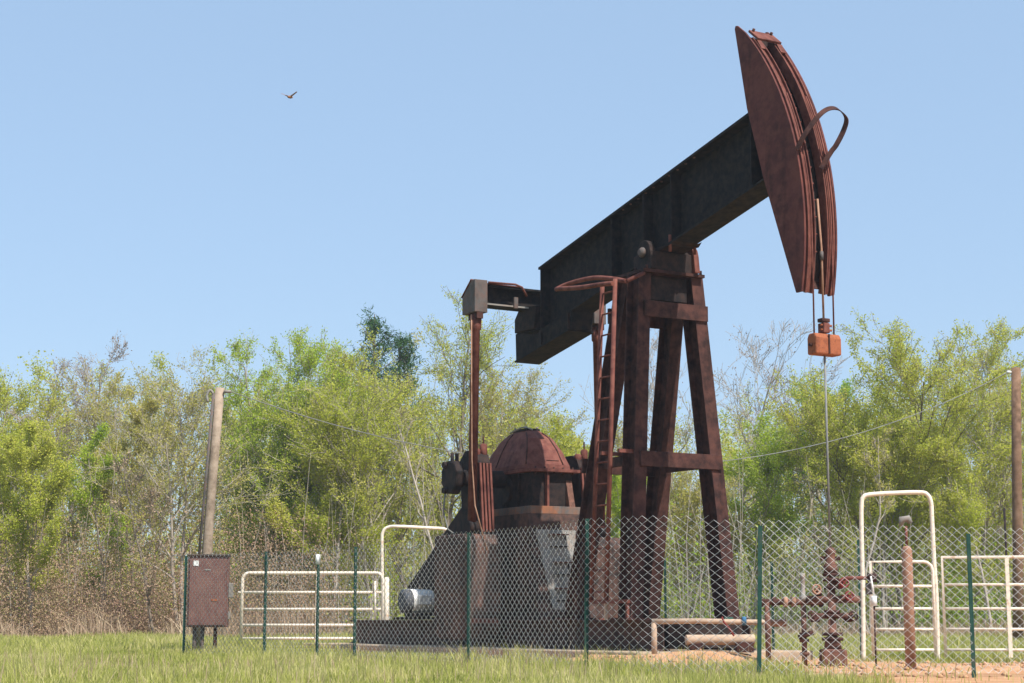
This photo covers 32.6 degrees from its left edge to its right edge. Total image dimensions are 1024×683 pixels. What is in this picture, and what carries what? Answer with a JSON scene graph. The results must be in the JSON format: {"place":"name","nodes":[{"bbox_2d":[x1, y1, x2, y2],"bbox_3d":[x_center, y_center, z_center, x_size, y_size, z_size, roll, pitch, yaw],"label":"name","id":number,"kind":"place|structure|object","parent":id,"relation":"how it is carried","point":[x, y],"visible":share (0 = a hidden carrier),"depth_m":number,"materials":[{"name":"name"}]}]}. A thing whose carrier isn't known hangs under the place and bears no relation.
{"place":"outdoors","nodes":[
{"label":"outdoors","id":0,"kind":"place"},
{"bbox_2d":[0,595,1011,637],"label":"dry grass","id":1,"kind":"structure","parent":0,"point":[100,629],"depth_m":44.38,"materials":[{"name":"beige plant"}]},
{"bbox_2d":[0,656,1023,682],"bbox_3d":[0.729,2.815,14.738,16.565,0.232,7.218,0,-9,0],"label":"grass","id":2,"kind":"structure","parent":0,"point":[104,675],"depth_m":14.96,"materials":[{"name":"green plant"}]},
{"bbox_2d":[0,335,1023,627],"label":"wood","id":3,"kind":"object","parent":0,"point":[430,411],"depth_m":67.50,"materials":[{"name":"green plant"}]},
{"bbox_2d":[2,327,1023,598],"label":"wood foliage","id":4,"kind":"object","parent":3,"relation":"attached to","point":[506,427],"visible":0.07,"depth_m":71.36,"materials":[{"name":"green plant"}]},
{"bbox_2d":[0,629,1023,652],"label":"grass","id":5,"kind":"structure","parent":0,"point":[146,641],"depth_m":31.96,"materials":[{"name":"green plant"}]},
{"bbox_2d":[0,0,1023,619],"label":"sky","id":6,"kind":"structure","parent":0,"point":[161,184],"materials":[{"name":"blue"}]},
{"bbox_2d":[0,639,1023,682],"bbox_3d":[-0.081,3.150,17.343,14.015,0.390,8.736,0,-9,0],"label":"grass","id":7,"kind":"structure","parent":0,"point":[522,656],"depth_m":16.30,"materials":[{"name":"green plant"}]},
{"bbox_2d":[291,621,1023,682],"bbox_3d":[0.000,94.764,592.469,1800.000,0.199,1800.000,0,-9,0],"label":"ground","id":8,"kind":"structure","parent":0,"point":[997,678],"depth_m":18.87,"materials":[{"name":"soil"}]},
{"bbox_2d":[0,418,77,634],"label":"tree","id":9,"kind":"object","parent":8,"relation":"on","point":[18,461],"visible":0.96,"depth_m":46.42,"materials":[{"name":"green plant"}]},
{"bbox_2d":[0,363,77,546],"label":"tree","id":10,"kind":"object","parent":8,"relation":"on","point":[5,402],"visible":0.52,"depth_m":52.51,"materials":[{"name":"green plant"}]},
{"bbox_2d":[0,419,82,585],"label":"tree","id":11,"kind":"object","parent":8,"relation":"on","point":[45,466],"visible":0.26,"depth_m":50.39,"materials":[{"name":"green plant"}]},
{"bbox_2d":[4,330,155,609],"bbox_3d":[-14.649,4.622,57.311,6.756,10.125,4.429,4,-10,-21],"label":"tree","id":12,"kind":"object","parent":8,"relation":"on","point":[78,401],"visible":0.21,"depth_m":57.33,"materials":[{"name":"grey plant"}]},
{"bbox_2d":[41,422,131,615],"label":"tree","id":13,"kind":"object","parent":8,"relation":"on","point":[80,499],"visible":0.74,"depth_m":48.26,"materials":[{"name":"green plant"}]},
{"bbox_2d":[43,371,177,603],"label":"tree","id":14,"kind":"object","parent":8,"relation":"on","point":[150,407],"visible":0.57,"depth_m":51.53,"materials":[{"name":"green plant"}]},
{"bbox_2d":[20,342,259,604],"bbox_3d":[-11.760,4.621,54.486,8.483,9.240,5.798,0,-9,0],"label":"tree","id":15,"kind":"object","parent":8,"relation":"on","point":[108,419],"visible":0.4,"depth_m":54.89,"materials":[{"name":"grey plant"}]},
{"bbox_2d":[105,449,176,633],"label":"tree","id":16,"kind":"object","parent":8,"relation":"on","point":[150,508],"visible":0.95,"depth_m":45.66,"materials":[{"name":"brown plant"}]},
{"bbox_2d":[70,364,294,631],"bbox_3d":[-8.835,4.309,46.502,6.194,7.320,4.355,0,-9,0],"label":"tree","id":17,"kind":"object","parent":8,"relation":"on","point":[183,453],"visible":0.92,"depth_m":46.53,"materials":[{"name":"green plant"}]},
{"bbox_2d":[0,497,371,635],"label":"undergrowth","id":18,"kind":"object","parent":8,"relation":"on","point":[107,601],"visible":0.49,"depth_m":46.57,"materials":[{"name":"brown plant"}]},
{"bbox_2d":[186,554,233,651],"bbox_3d":[-4.710,4.135,27.296,0.712,1.614,0.312,1,-9,-4],"label":"electrical box","id":19,"kind":"object","parent":8,"relation":"on","point":[224,584],"visible":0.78,"depth_m":27.19,"materials":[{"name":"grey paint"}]},
{"bbox_2d":[188,559,226,624],"bbox_3d":[-4.737,3.890,27.190,0.572,1.024,0.030,1,-9,-4],"label":"door","id":20,"kind":"structure","parent":19,"relation":"in","point":[223,584],"depth_m":27.18,"materials":[{"name":"grey paint"}]},
{"bbox_2d":[196,387,231,648],"bbox_3d":[-4.883,2.949,28.472,0.535,4.436,0.201,0,-9,0],"label":"utility pole","id":21,"kind":"object","parent":8,"relation":"on","point":[212,458],"visible":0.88,"depth_m":28.55,"materials":[{"name":"brown wood"}]},
{"bbox_2d":[175,325,394,606],"bbox_3d":[-6.234,4.193,52.799,7.038,9.559,5.510,-8,-12,43],"label":"tree","id":22,"kind":"object","parent":8,"relation":"on","point":[249,448],"visible":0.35,"depth_m":52.59,"materials":[{"name":"green plant"}]},
{"bbox_2d":[187,328,401,607],"bbox_3d":[-6.598,4.231,53.385,6.814,9.668,5.024,-5,-10,28],"label":"tree","id":23,"kind":"object","parent":8,"relation":"on","point":[310,350],"visible":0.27,"depth_m":53.57,"materials":[{"name":"green plant"}]},
{"bbox_2d":[238,571,384,641],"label":"stock gate","id":24,"kind":"structure","parent":8,"relation":"on","point":[301,592],"depth_m":32.41,"materials":[{"name":"white metal"}]},
{"bbox_2d":[257,381,390,633],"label":"tree","id":25,"kind":"object","parent":8,"relation":"on","point":[310,516],"visible":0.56,"depth_m":49.28,"materials":[{"name":"green plant"}]},
{"bbox_2d":[233,349,469,619],"bbox_3d":[-4.672,4.379,50.474,5.663,8.453,6.221,-5,-10,27],"label":"tree","id":26,"kind":"object","parent":8,"relation":"on","point":[347,414],"visible":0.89,"depth_m":49.66,"materials":[{"name":"green plant"}]},
{"bbox_2d":[344,305,424,616],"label":"pine tree","id":27,"kind":"object","parent":8,"relation":"on","point":[371,323],"visible":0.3,"depth_m":62.59,"materials":[{"name":"green plant"}]},
{"bbox_2d":[355,330,441,619],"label":"tree","id":28,"kind":"object","parent":8,"relation":"on","point":[406,358],"visible":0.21,"depth_m":64.43,"materials":[{"name":"green plant"}]},
{"bbox_2d":[274,285,532,616],"bbox_3d":[-3.092,3.483,53.451,7.531,11.162,6.838,5,-10,-28],"label":"tree","id":29,"kind":"object","parent":8,"relation":"on","point":[341,361],"visible":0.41,"depth_m":54.03,"materials":[{"name":"green plant"}]},
{"bbox_2d":[384,403,442,549],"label":"tree","id":30,"kind":"object","parent":8,"relation":"on","point":[418,501],"visible":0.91,"depth_m":46.62,"materials":[{"name":"green plant"}]},
{"bbox_2d":[380,525,446,619],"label":"gate arch","id":31,"kind":"structure","parent":8,"relation":"on","point":[382,549],"depth_m":33.20,"materials":[{"name":"beige paint"}]},
{"bbox_2d":[418,348,585,545],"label":"tree","id":32,"kind":"object","parent":8,"relation":"on","point":[513,395],"visible":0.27,"depth_m":56.02,"materials":[{"name":"green plant"}]},
{"bbox_2d":[0,498,1012,634],"bbox_3d":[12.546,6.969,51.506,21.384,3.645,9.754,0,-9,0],"label":"undergrowth","id":33,"kind":"object","parent":8,"relation":"on","point":[948,602],"visible":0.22,"depth_m":49.76,"materials":[{"name":"green plant"}]},
{"bbox_2d":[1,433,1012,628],"bbox_3d":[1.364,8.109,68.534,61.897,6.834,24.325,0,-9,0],"label":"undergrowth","id":34,"kind":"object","parent":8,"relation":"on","point":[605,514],"visible":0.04,"depth_m":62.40,"materials":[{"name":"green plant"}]},
{"bbox_2d":[0,383,1023,635],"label":"undergrowth","id":35,"kind":"object","parent":8,"relation":"on","point":[887,617],"depth_m":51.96,"materials":[{"name":"plant"}]},
{"bbox_2d":[503,378,592,448],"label":"tree","id":36,"kind":"object","parent":8,"relation":"on","point":[542,416],"visible":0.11,"depth_m":57.15,"materials":[{"name":"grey plant"}]},
{"bbox_2d":[508,409,588,456],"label":"tree","id":37,"kind":"object","parent":8,"relation":"on","point":[574,448],"visible":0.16,"depth_m":50.22,"materials":[{"name":"green plant"}]},
{"bbox_2d":[303,643,812,660],"bbox_3d":[0.153,4.966,27.829,2.900,0.238,10.850,5,-10,-30],"label":"concrete pad","id":38,"kind":"object","parent":8,"relation":"on","point":[796,653],"visible":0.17,"depth_m":25.62,"materials":[{"name":"beige concrete"}]},
{"bbox_2d":[350,26,848,650],"bbox_3d":[0.926,0.509,27.184,2.900,8.359,12.540,5,-10,-30],"label":"pump jack","id":39,"kind":"object","parent":38,"relation":"on","point":[634,260],"visible":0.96,"depth_m":25.20,"materials":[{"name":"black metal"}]},
{"bbox_2d":[400,540,860,658],"bbox_3d":[1.893,4.223,27.873,1.466,1.720,10.279,8,-12,-40],"label":"chain link fence","id":40,"kind":"object","parent":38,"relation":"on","point":[771,569],"visible":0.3,"depth_m":25.64,"materials":[{"name":"metal"}]},
{"bbox_2d":[569,436,614,521],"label":"tree","id":41,"kind":"object","parent":8,"relation":"on","point":[588,446],"depth_m":51.69,"materials":[{"name":"green plant"}]},
{"bbox_2d":[182,515,1023,677],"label":"chain link fence","id":42,"kind":"object","parent":8,"relation":"on","point":[758,605],"visible":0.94,"depth_m":17.66,"materials":[{"name":"metal"}]},
{"bbox_2d":[555,413,671,551],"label":"tree","id":43,"kind":"object","parent":8,"relation":"on","point":[618,437],"visible":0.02,"depth_m":55.35,"materials":[{"name":"green plant"}]},
{"bbox_2d":[605,475,677,537],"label":"tree","id":44,"kind":"object","parent":8,"relation":"on","point":[616,491],"visible":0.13,"depth_m":47.70,"materials":[{"name":"green plant"}]},
{"bbox_2d":[663,470,756,617],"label":"tree","id":45,"kind":"object","parent":8,"relation":"on","point":[680,498],"visible":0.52,"depth_m":51.01,"materials":[{"name":"green plant"}]},
{"bbox_2d":[581,318,853,617],"bbox_3d":[6.860,4.442,56.706,9.626,10.299,6.629,-5,-10,29],"label":"tree","id":46,"kind":"object","parent":8,"relation":"on","point":[652,386],"visible":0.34,"depth_m":56.52,"materials":[{"name":"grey plant"}]},
{"bbox_2d":[651,617,786,653],"bbox_3d":[2.571,3.680,21.768,1.674,0.511,0.186,-1,-9,7],"label":"flow line","id":47,"kind":"object","parent":8,"relation":"on","point":[775,622],"visible":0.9,"depth_m":21.79,"materials":[{"name":"beige paint"}]},
{"bbox_2d":[685,634,754,652],"bbox_3d":[2.630,3.810,22.085,0.897,0.224,0.240,1,-9,-4],"label":"loose pipe","id":48,"kind":"object","parent":8,"relation":"on","point":[726,640],"visible":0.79,"depth_m":22.03,"materials":[{"name":"brown metal"}]},
{"bbox_2d":[723,409,825,630],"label":"tree","id":49,"kind":"object","parent":8,"relation":"on","point":[773,466],"visible":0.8,"depth_m":51.57,"materials":[{"name":"green plant"}]},
{"bbox_2d":[567,648,1023,677],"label":"soil clods","id":50,"kind":"object","parent":8,"relation":"on","point":[940,675],"visible":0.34,"depth_m":19.07,"materials":[{"name":"brown soil"}]},
{"bbox_2d":[750,370,856,630],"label":"tree","id":51,"kind":"object","parent":8,"relation":"on","point":[845,384],"visible":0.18,"depth_m":54.80,"materials":[{"name":"green plant"}]},
{"bbox_2d":[762,547,876,666],"bbox_3d":[3.753,3.272,21.482,1.425,1.490,0.300,0,-9,0],"label":"wellhead","id":52,"kind":"object","parent":8,"relation":"on","point":[829,613],"visible":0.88,"depth_m":21.45,"materials":[{"name":"brown metal"}]},
{"bbox_2d":[763,370,882,630],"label":"tree","id":53,"kind":"object","parent":8,"relation":"on","point":[815,531],"visible":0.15,"depth_m":56.72,"materials":[{"name":"green plant"}]},
{"bbox_2d":[870,576,876,665],"bbox_3d":[4.421,3.429,21.326,0.070,1.132,0.067,-7,-11,35],"label":"marker stake","id":54,"kind":"object","parent":8,"relation":"on","point":[874,599],"visible":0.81,"depth_m":21.34,"materials":[{"name":"white metal"}]},
{"bbox_2d":[857,424,897,632],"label":"tree","id":55,"kind":"object","parent":8,"relation":"on","point":[880,498],"visible":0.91,"depth_m":46.25,"materials":[{"name":"green plant"}]},
{"bbox_2d":[757,306,1023,632],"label":"tree","id":56,"kind":"object","parent":8,"relation":"on","point":[813,416],"visible":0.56,"depth_m":48.70,"materials":[{"name":"green plant"}]},
{"bbox_2d":[828,399,959,633],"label":"tree","id":57,"kind":"object","parent":8,"relation":"on","point":[909,449],"visible":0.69,"depth_m":47.81,"materials":[{"name":"green plant"}]},
{"bbox_2d":[859,490,939,660],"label":"gate arch","id":58,"kind":"structure","parent":8,"relation":"on","point":[888,493],"depth_m":23.43,"materials":[{"name":"beige paint"}]},
{"bbox_2d":[869,560,936,655],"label":"stock gate","id":59,"kind":"structure","parent":58,"relation":"attached to","point":[931,586],"depth_m":23.25,"materials":[{"name":"white metal"}]},
{"bbox_2d":[899,515,915,668],"bbox_3d":[4.326,2.793,19.100,0.135,1.787,0.121,7,-11,-37],"label":"pipe bollard","id":60,"kind":"object","parent":8,"relation":"on","point":[906,598],"visible":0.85,"depth_m":19.05,"materials":[{"name":"brown metal"}]},
{"bbox_2d":[899,435,1023,632],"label":"tree","id":61,"kind":"object","parent":8,"relation":"on","point":[968,512],"visible":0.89,"depth_m":46.93,"materials":[{"name":"green plant"}]},
{"bbox_2d":[910,315,1023,625],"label":"tree","id":62,"kind":"object","parent":8,"relation":"on","point":[987,444],"visible":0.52,"depth_m":53.55,"materials":[{"name":"green plant"}]},
{"bbox_2d":[919,331,1023,551],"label":"tree","id":63,"kind":"object","parent":8,"relation":"on","point":[950,340],"visible":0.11,"depth_m":56.26,"materials":[{"name":"green plant"}]},
{"bbox_2d":[941,555,1023,657],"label":"stock gate","id":64,"kind":"structure","parent":8,"relation":"on","point":[1010,629],"depth_m":23.26,"materials":[{"name":"white metal"}]},
{"bbox_2d":[1003,367,1023,639],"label":"utility pole","id":65,"kind":"object","parent":8,"relation":"on","point":[1017,500],"visible":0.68,"depth_m":36.85,"materials":[{"name":"brown wood"}]},
{"bbox_2d":[232,372,1006,460],"bbox_3d":[2.977,1.207,32.996,17.374,2.458,0.015,5,-10,-29],"label":"power line","id":66,"kind":"object","parent":65,"relation":"attached to","point":[489,457],"visible":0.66,"depth_m":33.45,"materials":[{"name":"metal"}]},
{"bbox_2d":[1004,378,1023,480],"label":"tree","id":67,"kind":"object","parent":8,"relation":"on","point":[1009,432],"visible":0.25,"depth_m":50.30,"materials":[{"name":"green plant"}]}
]}

